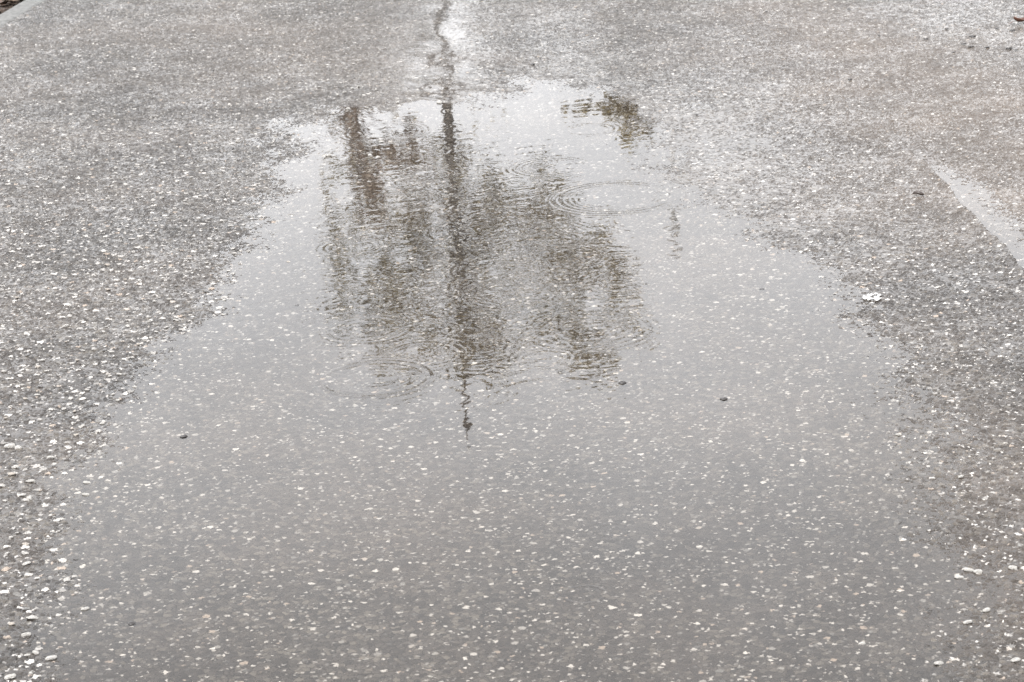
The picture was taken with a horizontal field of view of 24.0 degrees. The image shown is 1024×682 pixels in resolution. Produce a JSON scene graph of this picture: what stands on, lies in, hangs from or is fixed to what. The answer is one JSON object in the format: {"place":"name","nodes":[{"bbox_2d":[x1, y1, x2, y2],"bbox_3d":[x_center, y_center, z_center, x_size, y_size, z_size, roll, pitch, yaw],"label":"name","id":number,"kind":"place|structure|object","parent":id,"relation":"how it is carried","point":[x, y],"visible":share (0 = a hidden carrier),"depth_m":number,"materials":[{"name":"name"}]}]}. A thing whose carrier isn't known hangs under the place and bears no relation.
{"place":"outdoors","nodes":[
{"label":"outdoors","id":0,"kind":"place"},
{"bbox_2d":[0,0,23,13],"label":"verge","id":1,"kind":"structure","parent":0,"point":[9,6],"depth_m":9.61,"materials":[{"name":"soil"}]},
{"bbox_2d":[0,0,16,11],"bbox_3d":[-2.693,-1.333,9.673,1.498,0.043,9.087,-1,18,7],"label":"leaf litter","id":2,"kind":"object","parent":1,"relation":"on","point":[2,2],"visible":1,"depth_m":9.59,"materials":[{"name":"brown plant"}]},
{"bbox_2d":[0,0,1023,681],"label":"road","id":3,"kind":"structure","parent":0,"point":[428,438],"depth_m":5.19,"materials":[{"name":"grey asphalt"}]},
{"bbox_2d":[4,443,15,447],"bbox_3d":[-0.979,0.204,4.696,0.023,0.010,0.015,-9,23,-5],"label":"pebble","id":4,"kind":"object","parent":3,"relation":"on","point":[10,445],"visible":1,"depth_m":4.69,"materials":[{"name":"stone"}]},
{"bbox_2d":[4,674,15,679],"bbox_3d":[-0.772,0.516,3.707,0.019,0.006,0.011,-16,24,-14],"label":"pebble","id":5,"kind":"object","parent":3,"relation":"on","point":[8,676],"visible":1,"depth_m":3.70,"materials":[{"name":"stone"}]},
{"bbox_2d":[0,0,43,27],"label":"kerb","id":6,"kind":"structure","parent":3,"relation":"on","point":[19,9],"depth_m":9.43,"materials":[{"name":"concrete"}]},
{"bbox_2d":[26,615,38,618],"bbox_3d":[-0.780,0.449,3.916,0.020,0.006,0.013,4,7,3],"label":"pebble","id":7,"kind":"object","parent":3,"relation":"on","point":[32,617],"visible":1,"depth_m":3.91,"materials":[{"name":"stone"}]},
{"bbox_2d":[45,655,56,659],"bbox_3d":[-0.721,0.495,3.767,0.019,0.006,0.010,-12,23,-9],"label":"pebble","id":8,"kind":"object","parent":3,"relation":"on","point":[52,657],"visible":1,"depth_m":3.76,"materials":[{"name":"stone"}]},
{"bbox_2d":[863,293,881,300],"bbox_3d":[0.799,-0.098,5.338,0.044,0.005,0.053,-3,18,0],"label":"bird dropping","id":9,"kind":"object","parent":3,"relation":"on","point":[877,298],"visible":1,"depth_m":5.33,"materials":[{"name":"white"}]},
{"bbox_2d":[912,191,923,194],"bbox_3d":[1.030,-0.375,6.112,0.030,0.012,0.010,2,19,15],"label":"bark piece","id":10,"kind":"object","parent":3,"relation":"on","point":[918,192],"visible":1,"depth_m":6.11,"materials":[{"name":"brown wood"}]},
{"bbox_2d":[934,661,943,664],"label":"pebble","id":11,"kind":"object","parent":3,"relation":"on","point":[938,663],"visible":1,"depth_m":3.59,"materials":[{"name":"stone"}]},
{"bbox_2d":[955,575,963,578],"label":"pebble","id":12,"kind":"object","parent":3,"relation":"on","point":[959,577],"visible":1,"depth_m":3.88,"materials":[{"name":"stone"}]},
{"bbox_2d":[963,567,973,571],"bbox_3d":[0.741,0.371,3.912,0.018,0.006,0.008,7,29,20],"label":"pebble","id":13,"kind":"object","parent":3,"relation":"on","point":[966,569],"visible":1,"depth_m":3.91,"materials":[{"name":"stone"}]},
{"bbox_2d":[973,569,982,572],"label":"pebble","id":14,"kind":"object","parent":3,"relation":"on","point":[978,571],"visible":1,"depth_m":3.90,"materials":[{"name":"stone"}]},
{"bbox_2d":[982,607,990,611],"bbox_3d":[0.741,0.420,3.763,0.014,0.006,0.009,-19,18,-21],"label":"pebble","id":15,"kind":"object","parent":3,"relation":"on","point":[987,609],"visible":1,"depth_m":3.76,"materials":[{"name":"stone"}]},
{"bbox_2d":[1008,565,1016,569],"bbox_3d":[0.813,0.368,3.910,0.016,0.006,0.010,7,23,32],"label":"pebble","id":16,"kind":"object","parent":3,"relation":"on","point":[1012,567],"visible":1,"depth_m":3.91,"materials":[{"name":"stone"}]},
{"bbox_2d":[1010,657,1020,661],"bbox_3d":[0.750,0.475,3.590,0.015,0.005,0.012,-6,17,27],"label":"pebble","id":17,"kind":"object","parent":3,"relation":"on","point":[1015,659],"visible":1,"depth_m":3.59,"materials":[{"name":"stone"}]},
{"bbox_2d":[1008,16,1023,23],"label":"leaf","id":18,"kind":"object","parent":3,"relation":"on","point":[1018,19],"visible":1,"depth_m":8.17,"materials":[{"name":"brown plant"}]}
]}

